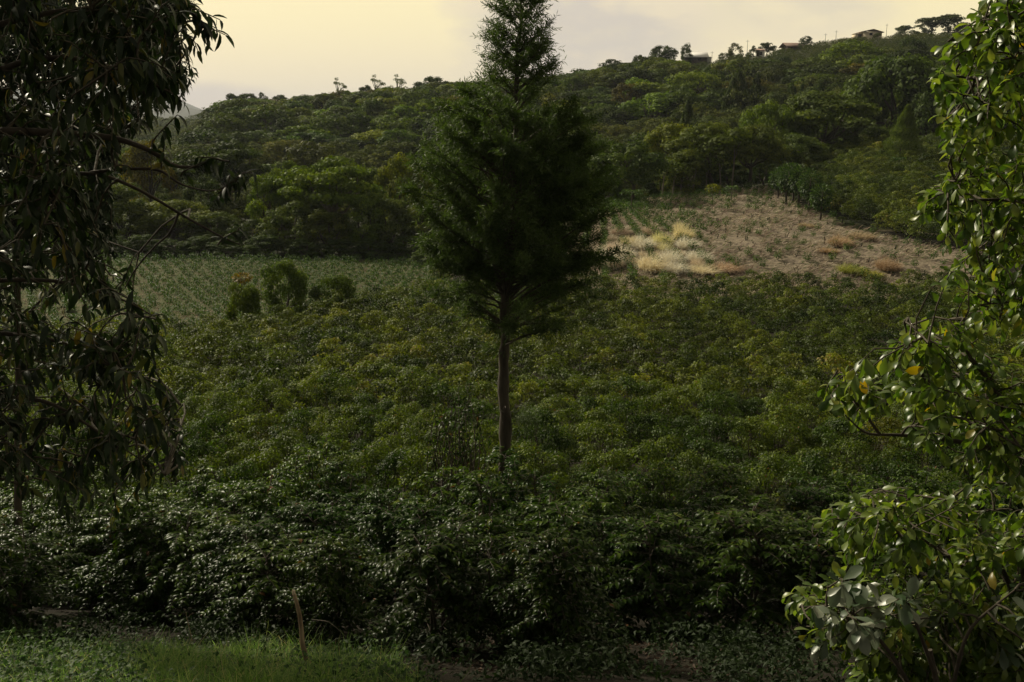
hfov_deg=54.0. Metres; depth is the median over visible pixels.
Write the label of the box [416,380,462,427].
coffee bush
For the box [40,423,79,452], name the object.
coffee bush
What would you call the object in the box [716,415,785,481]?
coffee bush
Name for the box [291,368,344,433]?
coffee bush
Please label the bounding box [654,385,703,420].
coffee bush
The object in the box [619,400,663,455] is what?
coffee bush
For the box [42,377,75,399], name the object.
coffee bush
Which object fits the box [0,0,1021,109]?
sky
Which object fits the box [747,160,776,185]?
bush
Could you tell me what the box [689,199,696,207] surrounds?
young coffee plant
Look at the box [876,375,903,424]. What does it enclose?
coffee bush
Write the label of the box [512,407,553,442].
coffee bush
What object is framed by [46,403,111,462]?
coffee bush
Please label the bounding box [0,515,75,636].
coffee bush
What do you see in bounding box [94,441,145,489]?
coffee bush
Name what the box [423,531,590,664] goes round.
coffee bush
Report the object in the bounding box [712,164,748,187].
bush
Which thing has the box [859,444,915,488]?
coffee bush
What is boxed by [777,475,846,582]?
coffee bush
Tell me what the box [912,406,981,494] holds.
coffee bush
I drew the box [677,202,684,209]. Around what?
young coffee plant
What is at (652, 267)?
straw tussock
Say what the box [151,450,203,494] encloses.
coffee bush
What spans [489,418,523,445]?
coffee bush
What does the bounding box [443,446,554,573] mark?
coffee bush
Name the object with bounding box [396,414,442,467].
coffee bush
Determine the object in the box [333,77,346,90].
skyline tree
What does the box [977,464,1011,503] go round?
coffee bush
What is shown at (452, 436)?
coffee bush
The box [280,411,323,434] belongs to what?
coffee bush
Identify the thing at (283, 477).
coffee bush
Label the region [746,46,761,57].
skyline tree
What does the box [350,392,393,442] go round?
coffee bush
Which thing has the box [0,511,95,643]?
coffee bush
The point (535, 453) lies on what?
coffee bush
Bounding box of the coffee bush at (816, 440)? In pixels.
[781,432,840,484]
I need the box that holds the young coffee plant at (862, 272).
[859,267,869,276]
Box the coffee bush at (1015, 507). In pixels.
[979,493,1023,531]
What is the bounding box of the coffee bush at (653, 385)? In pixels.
[628,379,681,436]
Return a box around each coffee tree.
[768,166,788,198]
[775,162,798,204]
[782,162,803,201]
[787,163,809,206]
[796,167,823,207]
[808,182,834,219]
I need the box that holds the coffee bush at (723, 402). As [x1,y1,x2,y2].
[686,390,745,456]
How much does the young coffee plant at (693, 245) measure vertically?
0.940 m
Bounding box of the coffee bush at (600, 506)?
[551,469,647,598]
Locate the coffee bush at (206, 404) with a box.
[196,391,229,429]
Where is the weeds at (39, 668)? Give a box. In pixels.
[0,616,446,681]
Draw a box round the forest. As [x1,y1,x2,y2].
[0,46,1023,241]
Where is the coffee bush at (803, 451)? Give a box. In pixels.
[775,445,850,499]
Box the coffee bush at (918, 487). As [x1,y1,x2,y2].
[875,465,951,578]
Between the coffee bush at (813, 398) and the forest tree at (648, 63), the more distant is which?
the forest tree at (648, 63)
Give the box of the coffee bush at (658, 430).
[623,411,687,468]
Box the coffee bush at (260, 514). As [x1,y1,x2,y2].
[221,501,329,590]
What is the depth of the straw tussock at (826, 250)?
76.94 m
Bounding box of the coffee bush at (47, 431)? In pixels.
[30,414,60,450]
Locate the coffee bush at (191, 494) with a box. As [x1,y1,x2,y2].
[156,479,223,569]
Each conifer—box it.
[680,98,694,162]
[720,67,750,116]
[749,71,765,102]
[787,80,796,94]
[798,83,804,93]
[817,81,824,90]
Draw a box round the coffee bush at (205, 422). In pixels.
[180,409,236,470]
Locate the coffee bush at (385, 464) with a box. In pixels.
[368,446,435,517]
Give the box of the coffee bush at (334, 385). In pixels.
[308,368,358,436]
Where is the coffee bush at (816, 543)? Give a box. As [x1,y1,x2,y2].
[724,510,885,649]
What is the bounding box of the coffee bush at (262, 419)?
[227,411,282,472]
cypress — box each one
[394,0,633,506]
[876,104,925,166]
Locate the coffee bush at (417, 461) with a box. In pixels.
[389,442,456,515]
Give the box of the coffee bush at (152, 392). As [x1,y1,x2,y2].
[136,385,165,402]
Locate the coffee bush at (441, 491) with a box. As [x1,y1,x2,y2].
[406,465,496,561]
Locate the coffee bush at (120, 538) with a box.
[46,489,204,619]
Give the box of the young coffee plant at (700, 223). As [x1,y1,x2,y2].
[695,217,705,227]
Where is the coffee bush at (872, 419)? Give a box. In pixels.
[844,407,902,468]
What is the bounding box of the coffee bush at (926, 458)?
[881,420,947,479]
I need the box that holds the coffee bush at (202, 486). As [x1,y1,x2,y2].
[160,466,257,567]
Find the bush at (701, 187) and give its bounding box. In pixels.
[675,169,715,193]
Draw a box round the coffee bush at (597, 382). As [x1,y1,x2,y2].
[575,380,619,419]
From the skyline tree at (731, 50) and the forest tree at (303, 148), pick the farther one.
the skyline tree at (731, 50)
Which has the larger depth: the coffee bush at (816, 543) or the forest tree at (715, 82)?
the forest tree at (715, 82)
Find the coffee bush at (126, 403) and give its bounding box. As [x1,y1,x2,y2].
[108,396,154,450]
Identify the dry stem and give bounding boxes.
[312,619,344,635]
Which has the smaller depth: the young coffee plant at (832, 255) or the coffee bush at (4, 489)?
the coffee bush at (4, 489)
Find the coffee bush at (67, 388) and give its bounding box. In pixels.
[50,380,102,415]
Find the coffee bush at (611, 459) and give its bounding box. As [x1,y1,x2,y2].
[578,449,640,502]
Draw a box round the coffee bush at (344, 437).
[314,428,360,478]
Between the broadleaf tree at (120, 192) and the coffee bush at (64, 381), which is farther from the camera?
the broadleaf tree at (120, 192)
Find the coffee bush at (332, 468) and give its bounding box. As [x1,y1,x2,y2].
[295,458,387,539]
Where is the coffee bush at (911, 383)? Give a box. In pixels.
[893,382,917,420]
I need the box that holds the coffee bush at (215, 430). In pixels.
[200,415,227,444]
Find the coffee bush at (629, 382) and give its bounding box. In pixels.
[602,374,653,422]
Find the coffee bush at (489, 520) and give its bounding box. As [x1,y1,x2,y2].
[423,476,526,628]
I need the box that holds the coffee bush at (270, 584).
[195,522,348,641]
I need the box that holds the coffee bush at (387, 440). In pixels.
[365,434,408,495]
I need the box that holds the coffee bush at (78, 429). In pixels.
[53,415,113,455]
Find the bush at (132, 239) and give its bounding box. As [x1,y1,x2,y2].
[121,234,161,255]
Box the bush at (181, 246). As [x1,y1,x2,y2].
[153,238,189,257]
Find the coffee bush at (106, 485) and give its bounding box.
[79,462,137,499]
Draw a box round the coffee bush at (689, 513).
[641,481,758,601]
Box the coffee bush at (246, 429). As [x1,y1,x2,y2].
[228,421,264,462]
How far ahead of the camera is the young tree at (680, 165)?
107.02 m
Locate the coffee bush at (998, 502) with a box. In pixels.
[922,480,1022,580]
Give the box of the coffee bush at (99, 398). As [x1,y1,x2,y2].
[81,386,120,406]
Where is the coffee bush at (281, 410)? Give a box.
[263,405,304,439]
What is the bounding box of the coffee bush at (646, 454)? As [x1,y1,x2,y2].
[610,443,682,505]
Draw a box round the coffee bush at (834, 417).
[817,398,859,437]
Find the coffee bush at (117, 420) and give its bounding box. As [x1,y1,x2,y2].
[115,402,178,453]
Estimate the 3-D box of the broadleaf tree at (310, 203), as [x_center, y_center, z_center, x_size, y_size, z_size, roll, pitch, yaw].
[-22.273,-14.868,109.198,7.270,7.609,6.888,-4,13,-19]
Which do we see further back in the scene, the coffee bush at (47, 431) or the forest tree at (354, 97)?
the forest tree at (354, 97)
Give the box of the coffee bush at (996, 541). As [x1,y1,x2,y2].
[931,517,1023,612]
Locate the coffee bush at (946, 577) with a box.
[924,562,1001,614]
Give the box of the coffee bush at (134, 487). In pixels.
[99,467,182,543]
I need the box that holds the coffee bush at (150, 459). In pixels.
[128,447,186,488]
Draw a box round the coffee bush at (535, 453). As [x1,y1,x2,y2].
[511,439,571,499]
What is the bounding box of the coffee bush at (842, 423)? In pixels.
[811,415,877,480]
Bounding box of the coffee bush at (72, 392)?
[60,385,92,437]
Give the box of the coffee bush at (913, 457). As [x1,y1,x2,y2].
[885,432,973,507]
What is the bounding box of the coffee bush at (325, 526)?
[272,491,367,609]
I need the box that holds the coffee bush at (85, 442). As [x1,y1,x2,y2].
[67,420,117,456]
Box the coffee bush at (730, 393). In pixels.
[704,389,756,442]
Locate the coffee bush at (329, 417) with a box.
[309,409,355,451]
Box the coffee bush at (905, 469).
[861,457,941,517]
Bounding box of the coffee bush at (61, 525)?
[26,491,133,606]
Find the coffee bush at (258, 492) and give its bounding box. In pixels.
[181,467,305,579]
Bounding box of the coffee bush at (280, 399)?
[240,376,293,439]
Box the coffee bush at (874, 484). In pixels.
[813,467,903,551]
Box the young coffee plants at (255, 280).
[0,184,967,329]
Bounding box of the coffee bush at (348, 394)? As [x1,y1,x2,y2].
[326,388,370,441]
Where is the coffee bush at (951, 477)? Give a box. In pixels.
[905,468,968,521]
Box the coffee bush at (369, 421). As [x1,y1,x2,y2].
[348,406,395,463]
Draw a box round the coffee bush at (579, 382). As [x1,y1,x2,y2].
[549,374,604,431]
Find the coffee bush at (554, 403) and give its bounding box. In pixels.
[535,393,581,439]
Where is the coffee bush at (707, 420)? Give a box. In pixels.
[682,414,735,468]
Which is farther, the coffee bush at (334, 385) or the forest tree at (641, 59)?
the forest tree at (641, 59)
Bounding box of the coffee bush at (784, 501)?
[722,491,810,567]
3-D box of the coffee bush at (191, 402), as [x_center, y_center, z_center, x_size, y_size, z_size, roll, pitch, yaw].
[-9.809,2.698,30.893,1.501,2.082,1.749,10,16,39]
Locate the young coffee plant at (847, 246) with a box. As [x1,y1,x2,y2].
[843,242,852,249]
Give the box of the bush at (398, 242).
[387,235,421,258]
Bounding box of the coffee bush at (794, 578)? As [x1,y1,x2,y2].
[764,535,834,609]
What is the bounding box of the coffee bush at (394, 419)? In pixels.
[370,403,437,472]
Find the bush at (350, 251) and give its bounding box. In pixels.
[320,239,357,257]
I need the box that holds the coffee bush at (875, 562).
[804,514,944,631]
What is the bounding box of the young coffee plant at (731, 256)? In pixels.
[725,255,733,262]
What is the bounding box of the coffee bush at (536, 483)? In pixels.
[493,469,571,571]
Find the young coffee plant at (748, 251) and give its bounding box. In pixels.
[745,246,752,254]
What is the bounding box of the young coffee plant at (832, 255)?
[827,250,836,259]
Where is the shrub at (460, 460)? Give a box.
[423,380,493,519]
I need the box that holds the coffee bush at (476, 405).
[453,398,499,445]
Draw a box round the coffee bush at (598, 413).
[563,405,627,472]
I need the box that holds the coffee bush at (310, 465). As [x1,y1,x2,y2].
[257,435,358,532]
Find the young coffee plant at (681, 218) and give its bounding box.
[677,211,685,220]
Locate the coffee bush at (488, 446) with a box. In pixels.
[448,435,513,485]
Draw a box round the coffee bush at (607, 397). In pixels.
[590,391,628,451]
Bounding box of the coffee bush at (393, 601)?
[392,515,494,623]
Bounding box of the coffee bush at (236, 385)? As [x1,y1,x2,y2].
[218,378,266,435]
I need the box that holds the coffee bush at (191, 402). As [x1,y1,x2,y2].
[175,394,220,437]
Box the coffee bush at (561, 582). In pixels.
[482,524,633,665]
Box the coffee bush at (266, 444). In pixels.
[236,437,311,505]
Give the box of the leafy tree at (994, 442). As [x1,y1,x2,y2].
[817,0,1023,492]
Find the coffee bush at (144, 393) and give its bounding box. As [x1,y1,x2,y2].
[129,387,156,400]
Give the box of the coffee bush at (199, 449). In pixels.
[158,438,236,501]
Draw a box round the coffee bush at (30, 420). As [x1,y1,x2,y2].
[10,395,55,439]
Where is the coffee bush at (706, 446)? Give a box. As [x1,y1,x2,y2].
[668,434,726,497]
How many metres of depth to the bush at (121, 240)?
91.13 m
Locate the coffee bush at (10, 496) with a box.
[0,492,75,575]
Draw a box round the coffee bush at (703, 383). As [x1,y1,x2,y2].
[681,374,731,438]
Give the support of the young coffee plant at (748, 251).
on the ground at (792, 261)
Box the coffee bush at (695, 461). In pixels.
[663,450,724,517]
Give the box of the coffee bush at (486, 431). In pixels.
[453,419,498,473]
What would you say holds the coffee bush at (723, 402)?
on the ground at (792, 261)
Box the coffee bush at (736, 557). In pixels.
[652,493,827,645]
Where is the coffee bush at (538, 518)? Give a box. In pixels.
[480,494,627,627]
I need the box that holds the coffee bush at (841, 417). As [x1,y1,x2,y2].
[814,415,865,461]
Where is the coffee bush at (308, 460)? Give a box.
[283,442,339,496]
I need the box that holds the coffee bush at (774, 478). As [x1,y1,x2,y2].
[736,451,797,496]
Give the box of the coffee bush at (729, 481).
[703,464,747,508]
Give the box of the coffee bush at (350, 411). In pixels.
[323,399,382,460]
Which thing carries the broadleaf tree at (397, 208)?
on the ground at (792, 261)
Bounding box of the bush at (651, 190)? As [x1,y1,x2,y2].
[636,170,679,197]
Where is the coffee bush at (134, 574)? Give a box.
[91,501,207,625]
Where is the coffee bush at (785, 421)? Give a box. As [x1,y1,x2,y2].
[749,404,811,486]
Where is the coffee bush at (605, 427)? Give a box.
[567,418,639,473]
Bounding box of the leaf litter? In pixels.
[423,635,818,676]
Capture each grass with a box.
[0,618,468,681]
[568,185,988,290]
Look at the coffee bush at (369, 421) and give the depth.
28.57 m
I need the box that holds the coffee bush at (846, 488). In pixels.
[818,474,872,507]
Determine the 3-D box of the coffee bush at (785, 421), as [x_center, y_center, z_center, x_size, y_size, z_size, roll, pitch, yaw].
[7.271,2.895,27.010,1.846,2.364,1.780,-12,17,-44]
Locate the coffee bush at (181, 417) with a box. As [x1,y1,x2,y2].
[132,396,195,452]
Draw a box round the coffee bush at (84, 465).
[54,462,120,514]
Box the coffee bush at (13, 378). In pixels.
[2,374,40,433]
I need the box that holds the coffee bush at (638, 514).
[586,504,671,592]
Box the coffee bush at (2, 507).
[0,487,53,573]
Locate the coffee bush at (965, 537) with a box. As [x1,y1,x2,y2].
[933,533,1003,584]
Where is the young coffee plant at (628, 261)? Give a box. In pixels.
[624,254,635,263]
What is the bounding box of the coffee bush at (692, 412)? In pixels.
[663,409,715,455]
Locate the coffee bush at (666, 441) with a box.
[635,434,693,498]
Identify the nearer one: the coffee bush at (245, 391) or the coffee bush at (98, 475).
the coffee bush at (98, 475)
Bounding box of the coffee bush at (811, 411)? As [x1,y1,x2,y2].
[790,402,839,452]
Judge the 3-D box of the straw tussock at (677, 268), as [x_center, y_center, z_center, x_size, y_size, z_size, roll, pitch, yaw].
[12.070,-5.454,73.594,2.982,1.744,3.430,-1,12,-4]
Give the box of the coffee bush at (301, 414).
[267,406,331,462]
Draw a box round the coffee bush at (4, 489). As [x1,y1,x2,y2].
[0,470,44,524]
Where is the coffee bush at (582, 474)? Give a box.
[542,467,622,538]
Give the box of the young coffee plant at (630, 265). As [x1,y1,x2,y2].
[627,262,636,270]
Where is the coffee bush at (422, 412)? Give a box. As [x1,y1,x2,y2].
[414,401,452,445]
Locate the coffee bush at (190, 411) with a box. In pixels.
[168,400,210,436]
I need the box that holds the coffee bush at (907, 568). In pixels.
[822,549,927,584]
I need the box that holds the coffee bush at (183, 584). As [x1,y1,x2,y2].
[123,507,274,629]
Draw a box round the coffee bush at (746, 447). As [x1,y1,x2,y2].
[734,422,776,460]
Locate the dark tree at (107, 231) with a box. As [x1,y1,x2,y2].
[0,0,202,548]
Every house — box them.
[682,52,711,66]
[754,49,764,56]
[778,43,803,52]
[852,29,883,39]
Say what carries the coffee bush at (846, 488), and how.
on the ground at (792, 261)
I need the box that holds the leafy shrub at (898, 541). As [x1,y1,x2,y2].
[781,476,1023,681]
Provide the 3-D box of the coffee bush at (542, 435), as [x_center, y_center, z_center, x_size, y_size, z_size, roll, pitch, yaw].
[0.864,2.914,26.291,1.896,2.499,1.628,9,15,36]
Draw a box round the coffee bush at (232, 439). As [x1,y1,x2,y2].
[206,432,267,492]
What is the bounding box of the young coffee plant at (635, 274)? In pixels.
[626,270,638,276]
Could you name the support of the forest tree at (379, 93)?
on the ground at (792, 261)
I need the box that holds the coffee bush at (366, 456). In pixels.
[334,440,397,507]
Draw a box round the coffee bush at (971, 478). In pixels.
[921,426,1009,495]
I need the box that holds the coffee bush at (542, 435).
[512,406,571,485]
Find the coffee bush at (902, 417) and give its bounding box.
[877,405,932,463]
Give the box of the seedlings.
[2,607,882,681]
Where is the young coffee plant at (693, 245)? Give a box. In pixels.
[687,241,698,250]
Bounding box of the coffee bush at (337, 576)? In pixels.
[267,531,392,647]
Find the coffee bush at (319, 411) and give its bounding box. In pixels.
[297,406,336,445]
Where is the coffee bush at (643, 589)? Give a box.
[590,509,728,642]
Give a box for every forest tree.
[175,128,251,147]
[203,121,231,129]
[205,100,227,119]
[206,98,250,118]
[206,109,256,134]
[213,97,255,114]
[222,106,246,127]
[227,105,275,128]
[233,129,286,144]
[241,104,290,124]
[243,100,280,131]
[245,104,297,145]
[252,161,311,172]
[266,117,297,154]
[275,124,332,141]
[277,100,313,110]
[277,140,339,171]
[278,115,341,133]
[279,98,295,104]
[279,130,334,144]
[284,95,313,103]
[289,107,315,123]
[307,93,341,109]
[307,113,355,141]
[313,105,362,135]
[318,90,343,109]
[319,106,366,129]
[322,137,376,156]
[323,97,352,106]
[323,99,358,109]
[327,136,357,151]
[340,90,350,98]
[343,91,376,109]
[344,111,380,139]
[349,129,387,149]
[353,98,385,140]
[355,96,406,115]
[358,90,395,104]
[365,111,398,128]
[366,114,421,139]
[372,87,400,114]
[375,128,417,153]
[384,104,419,119]
[386,87,412,97]
[390,90,421,113]
[391,96,418,102]
[399,116,429,141]
[399,128,430,151]
[401,86,437,118]
[403,87,443,111]
[408,112,449,143]
[414,97,447,116]
[419,116,456,139]
[419,124,441,146]
[423,81,455,92]
[435,84,458,92]
[437,94,462,115]
[446,86,477,94]
[453,80,474,86]
[459,88,508,98]
[497,81,538,94]
[521,105,542,114]
[529,77,557,97]
[537,84,572,104]
[540,92,571,118]
[545,77,566,90]
[554,74,567,78]
[555,90,596,102]
[559,75,588,92]
[559,98,593,119]
[569,68,588,84]
[573,70,596,84]
[573,72,602,90]
[580,103,613,132]
[581,93,626,107]
[583,67,624,98]
[594,71,629,87]
[603,107,650,124]
[605,63,618,71]
[610,82,641,105]
[611,67,627,90]
[615,91,681,126]
[616,62,631,67]
[618,61,652,69]
[619,77,649,102]
[620,67,659,83]
[621,132,661,175]
[625,81,673,117]
[634,56,659,65]
[634,59,662,83]
[639,56,664,61]
[641,68,667,83]
[641,89,698,116]
[648,61,701,80]
[660,59,690,69]
[660,70,722,94]
[665,86,706,115]
[683,69,731,92]
[694,67,725,91]
[699,92,721,109]
[699,96,721,109]
[702,87,732,112]
[711,59,750,76]
[716,81,730,107]
[721,89,764,108]
[722,76,774,93]
[723,58,763,93]
[759,56,793,64]
[760,66,787,84]
[767,68,826,82]
[774,75,811,88]
[781,63,803,70]
[790,73,834,91]
[791,56,835,67]
[818,39,883,62]
[835,54,875,74]
[839,63,871,74]
[887,48,941,60]
[895,35,929,57]
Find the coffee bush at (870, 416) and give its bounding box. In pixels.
[855,376,882,431]
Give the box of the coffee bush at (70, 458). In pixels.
[29,452,98,501]
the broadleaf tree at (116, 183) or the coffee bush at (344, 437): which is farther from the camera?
the broadleaf tree at (116, 183)
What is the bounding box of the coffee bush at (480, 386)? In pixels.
[453,379,498,423]
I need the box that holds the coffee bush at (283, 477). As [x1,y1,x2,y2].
[264,470,318,529]
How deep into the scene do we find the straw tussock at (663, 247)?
78.23 m
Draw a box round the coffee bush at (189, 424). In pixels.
[168,418,219,479]
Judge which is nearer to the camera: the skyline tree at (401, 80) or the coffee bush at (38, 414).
the coffee bush at (38, 414)
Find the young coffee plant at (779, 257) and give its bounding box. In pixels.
[773,250,783,258]
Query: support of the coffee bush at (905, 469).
on the ground at (792, 261)
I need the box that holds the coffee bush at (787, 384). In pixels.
[761,375,809,445]
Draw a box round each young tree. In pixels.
[645,156,679,196]
[659,158,692,193]
[666,154,697,193]
[677,145,719,189]
[694,153,726,187]
[708,148,737,190]
[721,128,753,185]
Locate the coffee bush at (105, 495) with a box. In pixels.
[46,488,136,612]
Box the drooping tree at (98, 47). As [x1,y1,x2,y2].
[0,0,258,528]
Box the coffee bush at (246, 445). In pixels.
[221,438,274,486]
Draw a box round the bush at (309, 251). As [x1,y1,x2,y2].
[285,238,322,258]
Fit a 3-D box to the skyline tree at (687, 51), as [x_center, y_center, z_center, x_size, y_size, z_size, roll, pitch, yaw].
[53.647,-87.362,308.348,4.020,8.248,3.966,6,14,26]
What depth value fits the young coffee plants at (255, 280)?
77.22 m
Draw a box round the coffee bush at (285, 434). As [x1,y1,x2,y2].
[258,428,316,507]
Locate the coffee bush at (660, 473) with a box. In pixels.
[619,460,695,535]
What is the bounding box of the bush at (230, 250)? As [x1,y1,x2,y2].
[206,240,243,256]
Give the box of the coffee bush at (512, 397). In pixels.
[491,392,536,441]
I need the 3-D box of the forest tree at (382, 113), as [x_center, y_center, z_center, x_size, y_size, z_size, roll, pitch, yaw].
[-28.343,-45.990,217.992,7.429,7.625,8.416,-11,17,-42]
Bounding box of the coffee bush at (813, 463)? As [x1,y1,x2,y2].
[774,450,849,513]
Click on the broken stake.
(301, 632)
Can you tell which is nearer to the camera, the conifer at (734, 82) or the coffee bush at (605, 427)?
the coffee bush at (605, 427)
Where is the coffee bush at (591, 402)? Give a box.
[558,395,611,450]
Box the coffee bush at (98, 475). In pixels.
[79,466,165,510]
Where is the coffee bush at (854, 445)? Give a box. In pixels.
[817,436,883,502]
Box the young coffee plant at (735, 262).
[731,256,739,266]
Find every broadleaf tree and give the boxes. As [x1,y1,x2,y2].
[73,162,129,209]
[101,182,150,249]
[112,147,157,189]
[118,139,179,202]
[118,199,215,246]
[154,149,199,190]
[171,139,280,220]
[180,175,222,231]
[189,211,248,251]
[225,218,267,252]
[225,282,263,331]
[245,174,291,228]
[255,199,317,252]
[260,258,308,321]
[265,160,296,230]
[273,155,388,249]
[286,184,331,235]
[297,211,355,254]
[306,274,355,312]
[342,194,387,257]
[344,166,393,221]
[361,198,414,254]
[373,152,431,243]
[403,189,448,236]
[404,172,451,213]
[407,249,437,265]
[428,268,455,279]
[447,168,524,214]
[589,153,614,187]
[592,140,670,200]
[642,121,705,162]
[660,120,761,187]
[661,148,711,194]
[717,123,793,186]
[738,98,803,144]
[765,90,884,143]
[772,130,829,164]
[819,91,887,142]
[819,118,890,142]
[839,52,946,139]
[892,65,1007,134]
[910,90,951,137]
[946,69,1023,130]
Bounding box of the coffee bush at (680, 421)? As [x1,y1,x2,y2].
[660,415,706,470]
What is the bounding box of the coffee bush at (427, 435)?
[406,425,458,497]
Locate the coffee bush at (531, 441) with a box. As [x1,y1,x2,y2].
[522,411,560,462]
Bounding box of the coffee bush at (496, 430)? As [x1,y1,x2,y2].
[478,422,530,472]
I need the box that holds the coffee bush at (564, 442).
[538,435,591,492]
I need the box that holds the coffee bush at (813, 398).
[792,391,831,440]
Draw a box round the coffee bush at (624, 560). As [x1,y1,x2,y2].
[559,515,684,637]
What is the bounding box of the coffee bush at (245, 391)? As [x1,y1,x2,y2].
[225,383,273,436]
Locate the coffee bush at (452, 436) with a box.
[426,422,467,468]
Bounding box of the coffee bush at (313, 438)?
[291,432,337,478]
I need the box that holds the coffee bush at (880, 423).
[851,417,911,482]
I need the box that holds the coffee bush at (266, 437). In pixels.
[253,423,302,472]
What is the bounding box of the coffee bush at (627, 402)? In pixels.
[595,394,655,473]
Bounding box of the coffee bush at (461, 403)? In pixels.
[447,392,479,422]
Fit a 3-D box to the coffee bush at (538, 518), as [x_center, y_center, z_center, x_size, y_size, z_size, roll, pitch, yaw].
[0.575,3.189,14.202,2.319,2.018,2.214,9,15,34]
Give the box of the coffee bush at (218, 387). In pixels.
[201,384,242,426]
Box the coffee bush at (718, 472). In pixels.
[669,460,766,570]
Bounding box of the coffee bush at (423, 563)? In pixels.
[360,512,514,656]
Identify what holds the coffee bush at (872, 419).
on the ground at (792, 261)
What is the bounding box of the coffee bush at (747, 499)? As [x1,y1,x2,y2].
[685,486,798,612]
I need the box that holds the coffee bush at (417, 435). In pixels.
[389,422,444,494]
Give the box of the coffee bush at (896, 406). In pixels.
[869,402,913,448]
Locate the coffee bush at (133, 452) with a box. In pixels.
[119,448,167,492]
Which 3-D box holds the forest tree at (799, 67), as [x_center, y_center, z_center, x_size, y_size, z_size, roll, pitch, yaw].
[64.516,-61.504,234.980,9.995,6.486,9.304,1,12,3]
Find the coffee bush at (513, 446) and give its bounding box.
[480,440,534,501]
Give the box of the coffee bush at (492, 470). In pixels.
[428,439,502,502]
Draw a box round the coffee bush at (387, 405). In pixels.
[363,397,408,437]
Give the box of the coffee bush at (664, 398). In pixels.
[637,391,698,455]
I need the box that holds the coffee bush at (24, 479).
[0,441,48,499]
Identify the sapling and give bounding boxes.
[230,272,253,285]
[620,188,642,208]
[704,183,721,202]
[724,185,737,200]
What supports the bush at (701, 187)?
on the ground at (792, 261)
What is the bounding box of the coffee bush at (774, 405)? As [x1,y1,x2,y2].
[751,394,813,454]
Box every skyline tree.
[225,93,240,99]
[239,93,256,98]
[258,92,267,99]
[271,94,287,100]
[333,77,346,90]
[359,85,370,90]
[370,74,385,89]
[390,74,406,87]
[413,76,442,86]
[597,59,622,67]
[632,55,641,62]
[648,45,678,59]
[680,42,692,62]
[718,52,730,61]
[728,43,743,58]
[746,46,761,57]
[757,42,776,55]
[798,35,813,47]
[894,31,918,37]
[895,25,915,31]
[913,17,950,30]
[918,22,936,34]
[934,13,965,31]
[942,24,963,34]
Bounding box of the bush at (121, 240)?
[109,234,131,254]
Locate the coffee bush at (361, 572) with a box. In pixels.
[320,521,404,611]
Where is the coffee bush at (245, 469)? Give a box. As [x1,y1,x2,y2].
[209,459,267,501]
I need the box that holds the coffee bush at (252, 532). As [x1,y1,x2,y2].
[171,517,305,639]
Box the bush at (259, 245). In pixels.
[243,234,283,257]
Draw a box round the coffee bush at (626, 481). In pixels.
[586,467,660,528]
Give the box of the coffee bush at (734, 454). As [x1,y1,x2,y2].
[703,443,762,500]
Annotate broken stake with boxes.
[292,590,310,662]
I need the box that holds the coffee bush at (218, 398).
[193,390,253,462]
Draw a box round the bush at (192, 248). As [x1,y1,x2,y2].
[184,235,212,255]
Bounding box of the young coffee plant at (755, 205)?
[751,201,761,209]
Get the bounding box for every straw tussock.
[595,246,627,269]
[602,239,624,249]
[606,260,625,268]
[607,226,630,235]
[607,234,617,241]
[613,241,638,258]
[616,235,644,246]
[622,256,638,265]
[629,231,659,250]
[631,251,673,273]
[637,249,652,256]
[641,226,657,234]
[650,230,675,245]
[655,242,672,252]
[656,245,687,265]
[657,258,693,275]
[670,222,697,239]
[673,220,687,229]
[674,236,701,251]
[685,248,716,262]
[688,262,729,274]
[689,255,704,267]
[701,259,748,273]
[797,223,814,227]
[815,246,838,254]
[825,232,856,248]
[834,262,868,273]
[846,230,878,240]
[857,267,884,278]
[872,255,904,271]
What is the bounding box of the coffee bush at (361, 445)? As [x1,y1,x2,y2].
[336,438,382,491]
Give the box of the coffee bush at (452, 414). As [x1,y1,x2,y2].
[439,409,482,445]
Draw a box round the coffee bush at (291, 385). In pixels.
[272,379,323,431]
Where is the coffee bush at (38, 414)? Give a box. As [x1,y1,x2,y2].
[24,394,57,451]
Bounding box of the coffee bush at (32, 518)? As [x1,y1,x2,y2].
[0,477,106,596]
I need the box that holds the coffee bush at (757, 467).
[725,450,808,513]
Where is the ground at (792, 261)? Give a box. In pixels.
[0,37,1023,681]
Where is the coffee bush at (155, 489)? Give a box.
[107,480,187,531]
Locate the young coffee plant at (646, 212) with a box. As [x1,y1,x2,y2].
[642,208,650,216]
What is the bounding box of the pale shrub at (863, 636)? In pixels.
[799,565,1023,681]
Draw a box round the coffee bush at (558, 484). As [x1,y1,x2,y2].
[511,471,579,502]
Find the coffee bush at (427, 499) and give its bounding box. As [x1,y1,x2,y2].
[383,492,463,581]
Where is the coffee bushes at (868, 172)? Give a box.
[0,130,1023,421]
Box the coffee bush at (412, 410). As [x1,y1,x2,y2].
[391,401,430,436]
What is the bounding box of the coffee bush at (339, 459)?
[314,454,383,504]
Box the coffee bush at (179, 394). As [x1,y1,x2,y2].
[154,388,202,424]
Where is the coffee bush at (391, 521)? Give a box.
[335,497,456,620]
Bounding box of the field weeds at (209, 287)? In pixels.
[2,257,446,345]
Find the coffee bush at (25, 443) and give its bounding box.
[0,420,53,483]
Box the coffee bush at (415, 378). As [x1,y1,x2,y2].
[389,364,440,419]
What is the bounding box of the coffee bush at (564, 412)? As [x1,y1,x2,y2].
[538,408,592,468]
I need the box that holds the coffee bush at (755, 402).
[734,397,774,439]
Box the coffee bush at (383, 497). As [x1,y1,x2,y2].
[342,485,424,550]
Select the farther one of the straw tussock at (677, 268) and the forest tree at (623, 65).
the forest tree at (623, 65)
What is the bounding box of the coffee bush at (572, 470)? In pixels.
[548,464,596,501]
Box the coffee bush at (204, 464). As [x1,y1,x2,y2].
[168,455,243,509]
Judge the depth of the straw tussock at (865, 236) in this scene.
80.76 m

